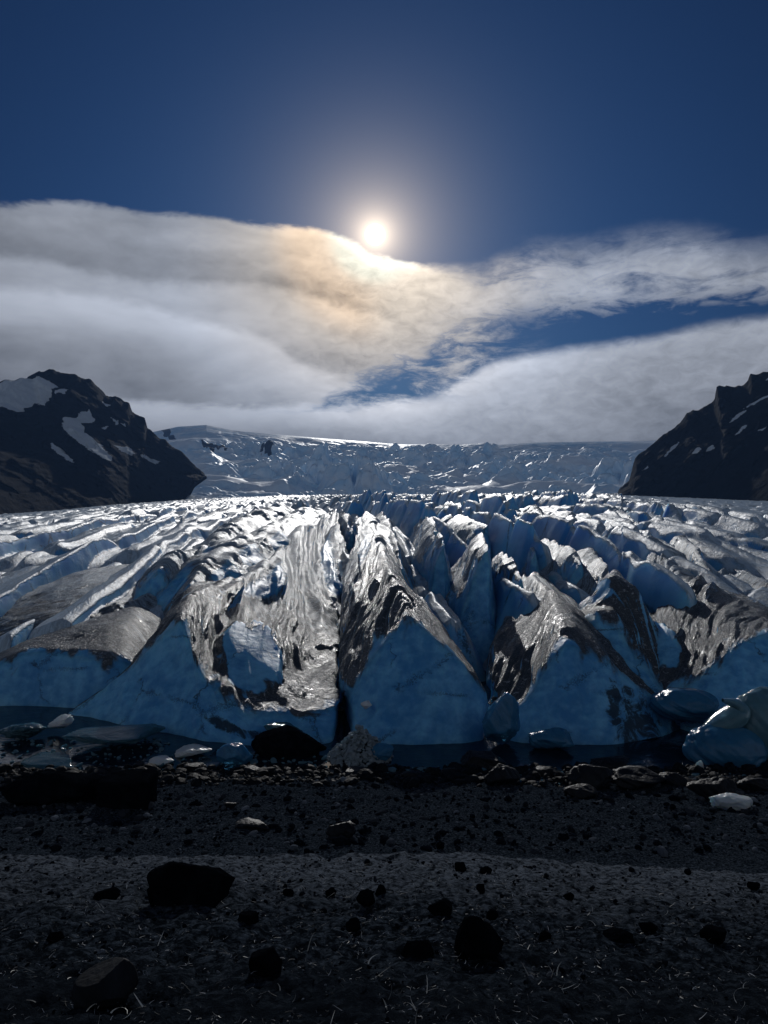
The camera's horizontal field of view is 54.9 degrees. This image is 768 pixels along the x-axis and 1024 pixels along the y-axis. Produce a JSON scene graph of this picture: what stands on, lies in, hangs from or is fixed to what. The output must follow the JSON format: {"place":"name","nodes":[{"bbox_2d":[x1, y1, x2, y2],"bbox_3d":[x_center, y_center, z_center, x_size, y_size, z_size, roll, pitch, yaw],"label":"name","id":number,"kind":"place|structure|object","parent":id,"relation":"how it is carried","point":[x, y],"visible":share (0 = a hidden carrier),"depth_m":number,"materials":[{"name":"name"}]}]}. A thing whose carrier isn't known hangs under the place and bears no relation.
{"place":"outdoors","nodes":[
{"label":"outdoors","id":0,"kind":"place"},
{"bbox_2d":[0,369,206,513],"bbox_3d":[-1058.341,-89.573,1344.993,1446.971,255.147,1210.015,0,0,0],"label":"mountain","id":1,"kind":"structure","parent":0,"point":[70,441],"depth_m":1066.02,"materials":[{"name":"black stone"}]},
{"bbox_2d":[0,765,767,1023],"bbox_3d":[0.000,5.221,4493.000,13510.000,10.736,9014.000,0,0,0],"label":"ground","id":2,"kind":"structure","parent":0,"point":[355,998],"depth_m":3.79,"materials":[{"name":"black gravel"}]},
{"bbox_2d":[0,771,102,806],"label":"shore rock","id":3,"kind":"object","parent":2,"relation":"on","point":[46,788],"visible":0.83,"depth_m":18.45,"materials":[{"name":"black stone"}]},
{"bbox_2d":[46,931,63,943],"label":"stone","id":4,"kind":"object","parent":2,"relation":"on","point":[54,937],"visible":0.98,"depth_m":3.19,"materials":[{"name":"black stone"}]},
{"bbox_2d":[71,957,138,1010],"bbox_3d":[-0.938,1.601,2.480,0.210,0.154,0.189,0,0,0],"label":"stone","id":5,"kind":"object","parent":2,"relation":"on","point":[106,984],"visible":0.91,"depth_m":2.44,"materials":[{"name":"stone"}]},
{"bbox_2d":[93,887,120,900],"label":"stone","id":6,"kind":"object","parent":2,"relation":"on","point":[112,893],"visible":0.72,"depth_m":3.98,"materials":[{"name":"black stone"}]},
{"bbox_2d":[96,769,157,809],"bbox_3d":[-6.359,6.968,18.358,1.259,0.876,1.007,0,0,0],"label":"shore rock","id":7,"kind":"object","parent":2,"relation":"on","point":[128,789],"visible":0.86,"depth_m":17.88,"materials":[{"name":"black stone"}]},
{"bbox_2d":[147,861,234,907],"bbox_3d":[-1.040,1.996,3.922,0.421,0.300,0.332,0,0,12],"label":"stone","id":8,"kind":"object","parent":2,"relation":"on","point":[170,883],"visible":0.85,"depth_m":3.85,"materials":[{"name":"black stone"}]},
{"bbox_2d":[182,762,206,770],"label":"shore rock","id":9,"kind":"object","parent":2,"relation":"on","point":[191,766],"visible":0.68,"depth_m":22.95,"materials":[{"name":"grey stone"}]},
{"bbox_2d":[223,802,236,808],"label":"shore rock","id":10,"kind":"object","parent":2,"relation":"on","point":[229,805],"visible":0.96,"depth_m":18.01,"materials":[{"name":"grey stone"}]},
{"bbox_2d":[216,742,252,764],"bbox_3d":[-4.748,7.737,23.720,1.177,0.682,0.895,0,0,23],"label":"ice chunk","id":11,"kind":"object","parent":2,"relation":"on","point":[237,753],"visible":1,"depth_m":23.43,"materials":[{"name":"blue ice"}]},
{"bbox_2d":[238,910,258,923],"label":"stone","id":12,"kind":"object","parent":2,"relation":"on","point":[250,917],"visible":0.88,"depth_m":3.42,"materials":[{"name":"black stone"}]},
{"bbox_2d":[235,817,267,829],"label":"shore rock","id":13,"kind":"object","parent":2,"relation":"on","point":[251,823],"visible":0.97,"depth_m":16.21,"materials":[{"name":"grey stone"}]},
{"bbox_2d":[244,765,258,774],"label":"shore rock","id":14,"kind":"object","parent":2,"relation":"on","point":[248,769],"visible":0.62,"depth_m":22.41,"materials":[{"name":"grey stone"}]},
{"bbox_2d":[248,947,281,976],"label":"stone","id":15,"kind":"object","parent":2,"relation":"on","point":[265,962],"visible":0.97,"depth_m":2.71,"materials":[{"name":"black stone"}]},
{"bbox_2d":[283,888,293,895],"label":"stone","id":16,"kind":"object","parent":2,"relation":"on","point":[288,892],"visible":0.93,"depth_m":4.13,"materials":[{"name":"black stone"}]},
{"bbox_2d":[251,725,326,758],"bbox_3d":[-3.170,7.727,24.661,2.560,1.163,1.536,0,0,0],"label":"shore rock","id":17,"kind":"object","parent":2,"relation":"on","point":[288,741],"visible":0.94,"depth_m":24.09,"materials":[{"name":"black stone"}]},
{"bbox_2d":[264,722,302,731],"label":"ice chunk","id":18,"kind":"object","parent":17,"relation":"on","point":[269,726],"visible":0.24,"depth_m":25.67,"materials":[{"name":"blue ice"}]},
{"bbox_2d":[325,888,336,897],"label":"stone","id":19,"kind":"object","parent":2,"relation":"on","point":[330,891],"visible":0.98,"depth_m":4.14,"materials":[{"name":"black stone"}]},
{"bbox_2d":[326,821,355,837],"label":"shore rock","id":20,"kind":"object","parent":2,"relation":"on","point":[346,829],"visible":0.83,"depth_m":15.51,"materials":[{"name":"black stone"}]},
{"bbox_2d":[345,917,360,932],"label":"stone","id":21,"kind":"object","parent":2,"relation":"on","point":[352,924],"visible":0.99,"depth_m":3.37,"materials":[{"name":"black stone"}]},
{"bbox_2d":[338,766,372,776],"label":"shore rock","id":22,"kind":"object","parent":2,"relation":"on","point":[353,770],"visible":0.48,"depth_m":22.34,"materials":[{"name":"grey stone"}]},
{"bbox_2d":[327,724,393,767],"bbox_3d":[-0.778,7.511,24.188,2.201,1.165,2.297,0,0,0],"label":"ice rubble","id":23,"kind":"object","parent":2,"relation":"on","point":[352,744],"visible":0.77,"depth_m":23.70,"materials":[{"name":"grey ice"}]},
{"bbox_2d":[356,889,374,906],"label":"stone","id":24,"kind":"object","parent":2,"relation":"on","point":[365,897],"visible":1,"depth_m":3.83,"materials":[{"name":"black stone"}]},
{"bbox_2d":[375,884,385,895],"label":"stone","id":25,"kind":"object","parent":2,"relation":"on","point":[380,889],"visible":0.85,"depth_m":4.00,"materials":[{"name":"black stone"}]},
{"bbox_2d":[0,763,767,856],"bbox_3d":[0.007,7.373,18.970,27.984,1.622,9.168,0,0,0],"label":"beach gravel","id":26,"kind":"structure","parent":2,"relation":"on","point":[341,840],"depth_m":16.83,"materials":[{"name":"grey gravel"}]},
{"bbox_2d":[0,761,767,788],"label":"shore gravel","id":27,"kind":"structure","parent":2,"relation":"on","point":[460,774],"depth_m":21.99,"materials":[{"name":"black gravel"}]},
{"bbox_2d":[1,854,767,1023],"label":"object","id":28,"kind":"object","parent":2,"relation":"on","point":[399,957],"visible":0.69,"depth_m":3.05,"materials":[{"name":"black stone"}]},
{"bbox_2d":[401,939,433,959],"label":"stone","id":29,"kind":"object","parent":2,"relation":"on","point":[420,949],"visible":0.95,"depth_m":2.94,"materials":[{"name":"black stone"}]},
{"bbox_2d":[428,898,451,915],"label":"stone","id":30,"kind":"object","parent":2,"relation":"on","point":[442,907],"visible":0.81,"depth_m":3.56,"materials":[{"name":"black stone"}]},
{"bbox_2d":[454,862,465,871],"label":"stone","id":31,"kind":"object","parent":2,"relation":"on","point":[460,866],"visible":0.84,"depth_m":5.08,"materials":[{"name":"black stone"}]},
{"bbox_2d":[454,915,503,961],"bbox_3d":[0.382,1.720,2.980,0.202,0.197,0.135,0,0,13],"label":"stone","id":32,"kind":"object","parent":2,"relation":"on","point":[477,938],"visible":0.88,"depth_m":2.94,"materials":[{"name":"black stone"}]},
{"bbox_2d":[476,883,484,893],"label":"stone","id":33,"kind":"object","parent":2,"relation":"on","point":[480,888],"visible":1,"depth_m":4.20,"materials":[{"name":"black stone"}]},
{"bbox_2d":[460,750,505,768],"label":"shore rock","id":34,"kind":"object","parent":2,"relation":"on","point":[486,759],"visible":0.84,"depth_m":23.03,"materials":[{"name":"black stone"}]},
{"bbox_2d":[479,866,491,874],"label":"stone","id":35,"kind":"object","parent":2,"relation":"on","point":[484,870],"visible":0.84,"depth_m":5.09,"materials":[{"name":"black stone"}]},
{"bbox_2d":[486,909,497,920],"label":"stone","id":36,"kind":"object","parent":2,"relation":"on","point":[491,914],"visible":0.98,"depth_m":3.60,"materials":[{"name":"black stone"}]},
{"bbox_2d":[484,763,519,785],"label":"shore rock","id":37,"kind":"object","parent":2,"relation":"on","point":[498,774],"visible":0.93,"depth_m":20.69,"materials":[{"name":"black stone"}]},
{"bbox_2d":[528,766,554,776],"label":"shore rock","id":38,"kind":"object","parent":2,"relation":"on","point":[541,770],"visible":0.56,"depth_m":22.00,"materials":[{"name":"grey stone"}]},
{"bbox_2d":[539,930,551,940],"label":"stone","id":39,"kind":"object","parent":2,"relation":"on","point":[545,934],"visible":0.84,"depth_m":3.33,"materials":[{"name":"black stone"}]},
{"bbox_2d":[563,892,573,900],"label":"stone","id":40,"kind":"object","parent":2,"relation":"on","point":[569,896],"visible":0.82,"depth_m":4.22,"materials":[{"name":"black stone"}]},
{"bbox_2d":[563,783,597,798],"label":"shore rock","id":41,"kind":"object","parent":2,"relation":"on","point":[582,791],"visible":0.98,"depth_m":19.33,"materials":[{"name":"grey stone"}]},
{"bbox_2d":[567,764,613,789],"bbox_3d":[5.690,7.338,20.332,1.302,0.793,0.911,0,0,0],"label":"shore rock","id":42,"kind":"object","parent":2,"relation":"on","point":[598,777],"visible":0.87,"depth_m":20.13,"materials":[{"name":"black stone"}]},
{"bbox_2d":[603,928,632,942],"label":"stone","id":43,"kind":"object","parent":2,"relation":"on","point":[619,935],"visible":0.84,"depth_m":3.33,"materials":[{"name":"black stone"}]},
{"bbox_2d":[611,765,666,789],"bbox_3d":[7.064,7.435,20.609,1.556,0.593,1.069,0,0,11],"label":"shore rock","id":44,"kind":"object","parent":2,"relation":"on","point":[629,777],"visible":0.97,"depth_m":20.29,"materials":[{"name":"grey stone"}]},
{"bbox_2d":[638,922,657,933],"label":"stone","id":45,"kind":"object","parent":2,"relation":"on","point":[646,927],"visible":0.93,"depth_m":3.54,"materials":[{"name":"black stone"}]},
{"bbox_2d":[659,772,687,785],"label":"shore rock","id":46,"kind":"object","parent":2,"relation":"on","point":[675,779],"visible":0.64,"depth_m":20.59,"materials":[{"name":"grey stone"}]},
{"bbox_2d":[696,760,703,767],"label":"ice chunk","id":47,"kind":"object","parent":2,"relation":"on","point":[699,762],"visible":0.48,"depth_m":23.00,"materials":[{"name":"ice"}]},
{"bbox_2d":[686,777,738,799],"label":"shore rock","id":48,"kind":"object","parent":2,"relation":"on","point":[706,788],"visible":0.73,"depth_m":19.10,"materials":[{"name":"grey stone"}]},
{"bbox_2d":[699,924,726,944],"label":"stone","id":49,"kind":"object","parent":2,"relation":"on","point":[716,934],"visible":0.91,"depth_m":3.38,"materials":[{"name":"black stone"}]},
{"bbox_2d":[682,724,767,767],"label":"ice chunk","id":50,"kind":"object","parent":2,"relation":"on","point":[708,744],"visible":0.73,"depth_m":23.35,"materials":[{"name":"blue ice"}]},
{"bbox_2d":[702,698,750,728],"bbox_3d":[11.120,6.899,24.302,1.742,1.556,1.117,0,0,0],"label":"ice chunk","id":51,"kind":"object","parent":50,"relation":"on","point":[734,713],"visible":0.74,"depth_m":23.98,"materials":[{"name":"blue ice"}]},
{"bbox_2d":[709,792,752,810],"bbox_3d":[8.573,7.158,18.183,0.931,0.450,0.774,0,0,-24],"label":"ice chunk","id":52,"kind":"object","parent":2,"relation":"on","point":[726,801],"visible":0.89,"depth_m":17.99,"materials":[{"name":"white ice"}]},
{"bbox_2d":[736,686,767,759],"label":"ice chunk","id":53,"kind":"object","parent":2,"relation":"on","point":[755,700],"visible":0.32,"depth_m":23.97,"materials":[{"name":"blue ice"}]},
{"bbox_2d":[737,778,767,790],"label":"shore rock","id":54,"kind":"object","parent":2,"relation":"on","point":[757,784],"visible":0.91,"depth_m":20.07,"materials":[{"name":"grey stone"}]},
{"bbox_2d":[747,881,759,890],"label":"stone","id":55,"kind":"object","parent":2,"relation":"on","point":[755,886],"visible":1,"depth_m":5.09,"materials":[{"name":"black stone"}]},
{"bbox_2d":[0,489,767,681],"bbox_3d":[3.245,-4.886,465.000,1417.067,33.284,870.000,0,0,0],"label":"glacier","id":56,"kind":"object","parent":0,"point":[140,539],"visible":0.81,"depth_m":61.00,"materials":[{"name":"white ice"}]},
{"bbox_2d":[0,564,135,639],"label":"ice ridge","id":57,"kind":"structure","parent":56,"relation":"on","point":[41,604],"depth_m":43.17,"materials":[{"name":"grey ice"}]},
{"bbox_2d":[0,607,161,707],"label":"ice ridge","id":58,"kind":"structure","parent":56,"relation":"on","point":[74,666],"depth_m":31.14,"materials":[{"name":"blue ice"}]},
{"bbox_2d":[0,508,238,578],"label":"ice ridge","id":59,"kind":"structure","parent":56,"relation":"on","point":[9,571],"depth_m":110.36,"materials":[{"name":"white ice"}]},
{"bbox_2d":[90,593,156,618],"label":"ice ridge","id":60,"kind":"structure","parent":56,"relation":"on","point":[148,601],"depth_m":41.48,"materials":[{"name":"ice"}]},
{"bbox_2d":[69,509,352,745],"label":"ice ridge","id":61,"kind":"structure","parent":56,"relation":"on","point":[244,659],"depth_m":29.95,"materials":[{"name":"blue ice"}]},
{"bbox_2d":[133,504,293,599],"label":"ice ridge","id":62,"kind":"structure","parent":56,"relation":"on","point":[160,574],"depth_m":54.20,"materials":[{"name":"white ice"}]},
{"bbox_2d":[156,507,329,615],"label":"ice ridge","id":63,"kind":"structure","parent":56,"relation":"on","point":[235,557],"depth_m":48.59,"materials":[{"name":"white ice"}]},
{"bbox_2d":[338,509,355,550],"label":"ice serac","id":64,"kind":"object","parent":56,"relation":"on","point":[345,522],"visible":0.38,"depth_m":86.65,"materials":[{"name":"blue ice"}]},
{"bbox_2d":[376,511,418,595],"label":"ice serac","id":65,"kind":"object","parent":56,"relation":"on","point":[398,550],"visible":0.23,"depth_m":46.75,"materials":[{"name":"white ice"}]},
{"bbox_2d":[336,511,487,744],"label":"ice ridge","id":66,"kind":"structure","parent":56,"relation":"on","point":[406,669],"depth_m":27.74,"materials":[{"name":"blue ice"}]},
{"bbox_2d":[361,700,371,708],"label":"ice chunk","id":67,"kind":"object","parent":66,"relation":"on","point":[366,704],"visible":1,"depth_m":26.23,"materials":[{"name":"ice"}]},
{"bbox_2d":[411,516,451,598],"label":"ice serac","id":68,"kind":"object","parent":56,"relation":"on","point":[430,563],"visible":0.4,"depth_m":46.50,"materials":[{"name":"blue ice"}]},
{"bbox_2d":[438,502,461,506],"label":"ice serac","id":69,"kind":"object","parent":56,"relation":"on","point":[447,504],"visible":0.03,"depth_m":113.39,"materials":[{"name":"white ice"}]},
{"bbox_2d":[441,514,491,557],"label":"ice serac","id":70,"kind":"object","parent":56,"relation":"on","point":[467,529],"visible":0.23,"depth_m":59.14,"materials":[{"name":"white ice"}]},
{"bbox_2d":[445,532,496,664],"bbox_3d":[5.176,5.116,45.190,5.340,7.571,14.286,0,0,0],"label":"ice serac","id":71,"kind":"object","parent":56,"relation":"on","point":[470,599],"visible":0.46,"depth_m":38.91,"materials":[{"name":"blue ice"}]},
{"bbox_2d":[491,552,523,588],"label":"ice serac","id":72,"kind":"object","parent":56,"relation":"on","point":[504,565],"visible":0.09,"depth_m":41.52,"materials":[{"name":"white ice"}]},
{"bbox_2d":[520,547,539,577],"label":"ice serac","id":73,"kind":"object","parent":56,"relation":"on","point":[530,566],"visible":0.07,"depth_m":47.48,"materials":[{"name":"blue ice"}]},
{"bbox_2d":[520,504,543,514],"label":"ice serac","id":74,"kind":"object","parent":56,"relation":"on","point":[535,508],"visible":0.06,"depth_m":96.33,"materials":[{"name":"white ice"}]},
{"bbox_2d":[541,538,583,584],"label":"ice serac","id":75,"kind":"object","parent":56,"relation":"on","point":[566,563],"visible":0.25,"depth_m":44.88,"materials":[{"name":"ice"}]},
{"bbox_2d":[486,570,680,744],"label":"ice ridge","id":76,"kind":"structure","parent":56,"relation":"on","point":[555,658],"depth_m":27.29,"materials":[{"name":"blue ice"}]},
{"bbox_2d":[576,547,609,595],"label":"ice serac","id":77,"kind":"object","parent":56,"relation":"on","point":[595,568],"visible":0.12,"depth_m":42.62,"materials":[{"name":"white ice"}]},
{"bbox_2d":[581,569,662,692],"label":"ice ridge","id":78,"kind":"structure","parent":56,"relation":"on","point":[614,609],"depth_m":32.44,"materials":[{"name":"blue ice"}]},
{"bbox_2d":[616,509,645,532],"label":"ice serac","id":79,"kind":"object","parent":56,"relation":"on","point":[622,513],"visible":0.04,"depth_m":73.48,"materials":[{"name":"white ice"}]},
{"bbox_2d":[669,534,705,562],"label":"ice serac","id":80,"kind":"object","parent":56,"relation":"on","point":[687,548],"visible":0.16,"depth_m":51.28,"materials":[{"name":"white ice"}]},
{"bbox_2d":[696,560,712,572],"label":"ice serac","id":81,"kind":"object","parent":56,"relation":"on","point":[702,563],"depth_m":43.12,"materials":[{"name":"white ice"}]},
{"bbox_2d":[646,535,767,731],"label":"ice ridge","id":82,"kind":"structure","parent":56,"relation":"on","point":[713,641],"depth_m":30.80,"materials":[{"name":"blue ice"}]},
{"bbox_2d":[718,568,767,588],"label":"ice serac","id":83,"kind":"object","parent":56,"relation":"on","point":[751,579],"visible":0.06,"depth_m":47.50,"materials":[{"name":"white ice"}]},
{"bbox_2d":[0,670,767,772],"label":"lagoon water","id":84,"kind":"structure","parent":0,"point":[663,751],"depth_m":24.81,"materials":[{"name":"blue liquid"}]},
{"bbox_2d":[0,722,46,738],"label":"ice chunk","id":85,"kind":"object","parent":84,"relation":"on","point":[26,730],"visible":1,"depth_m":25.86,"materials":[{"name":"ice"}]},
{"bbox_2d":[20,752,71,768],"bbox_3d":[-10.708,7.934,23.668,1.952,0.237,1.562,0,0,0],"label":"ice chunk","id":86,"kind":"object","parent":84,"relation":"on","point":[41,760],"visible":0.91,"depth_m":23.41,"materials":[{"name":"blue ice"}]},
{"bbox_2d":[47,714,73,728],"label":"ice chunk","id":87,"kind":"object","parent":84,"relation":"on","point":[63,720],"visible":1,"depth_m":26.52,"materials":[{"name":"grey ice"}]},
{"bbox_2d":[62,723,164,743],"bbox_3d":[-9.274,7.663,25.666,2.664,0.360,2.555,0,0,16],"label":"ice chunk","id":88,"kind":"object","parent":84,"relation":"on","point":[127,734],"visible":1,"depth_m":25.07,"materials":[{"name":"grey ice"}]},
{"bbox_2d":[149,755,173,765],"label":"ice chunk","id":89,"kind":"object","parent":84,"relation":"on","point":[160,760],"visible":0.93,"depth_m":23.36,"materials":[{"name":"grey ice"}]},
{"bbox_2d":[175,744,211,757],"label":"ice chunk","id":90,"kind":"object","parent":84,"relation":"on","point":[188,750],"visible":1,"depth_m":24.17,"materials":[{"name":"ice"}]},
{"bbox_2d":[0,738,761,784],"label":"brash ice","id":91,"kind":"structure","parent":84,"relation":"on","point":[252,761],"depth_m":24.04,"materials":[{"name":"grey ice"}]},
{"bbox_2d":[371,743,393,760],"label":"ice chunk","id":92,"kind":"object","parent":84,"relation":"in","point":[383,751],"visible":0.86,"depth_m":23.58,"materials":[{"name":"blue ice"}]},
{"bbox_2d":[482,692,519,743],"bbox_3d":[4.026,7.102,25.332,1.382,1.887,1.106,0,0,0],"label":"ice chunk","id":93,"kind":"object","parent":84,"relation":"on","point":[501,722],"visible":1,"depth_m":25.04,"materials":[{"name":"blue ice"}]},
{"bbox_2d":[528,727,574,748],"bbox_3d":[5.641,7.693,25.056,1.484,0.790,1.188,0,0,0],"label":"ice chunk","id":94,"kind":"object","parent":84,"relation":"on","point":[555,737],"visible":1,"depth_m":24.69,"materials":[{"name":"blue ice"}]},
{"bbox_2d":[650,687,718,721],"bbox_3d":[10.937,6.979,26.877,2.402,1.178,1.922,0,0,0],"label":"ice chunk","id":95,"kind":"object","parent":84,"relation":"in","point":[685,704],"visible":0.98,"depth_m":26.27,"materials":[{"name":"blue ice"}]},
{"bbox_2d":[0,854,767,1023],"bbox_3d":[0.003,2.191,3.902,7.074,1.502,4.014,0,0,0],"label":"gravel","id":96,"kind":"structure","parent":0,"point":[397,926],"depth_m":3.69,"materials":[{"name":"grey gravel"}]},
{"bbox_2d":[0,0,767,443],"label":"sky","id":97,"kind":"structure","parent":0,"point":[378,221],"materials":[{"name":"blue"}]},
{"bbox_2d":[10,876,766,1023],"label":"dry grass","id":98,"kind":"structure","parent":0,"point":[384,970],"depth_m":2.75,"materials":[{"name":"brown plant"}]},
{"bbox_2d":[153,425,656,499],"bbox_3d":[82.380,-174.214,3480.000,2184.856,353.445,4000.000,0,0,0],"label":"icefall","id":99,"kind":"object","parent":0,"point":[228,463],"visible":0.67,"depth_m":2264.63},
{"bbox_2d":[618,372,767,500],"bbox_3d":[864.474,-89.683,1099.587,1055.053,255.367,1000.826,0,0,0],"label":"mountain","id":100,"kind":"structure","parent":0,"point":[717,448],"depth_m":891.45,"materials":[{"name":"black stone"}]}
]}

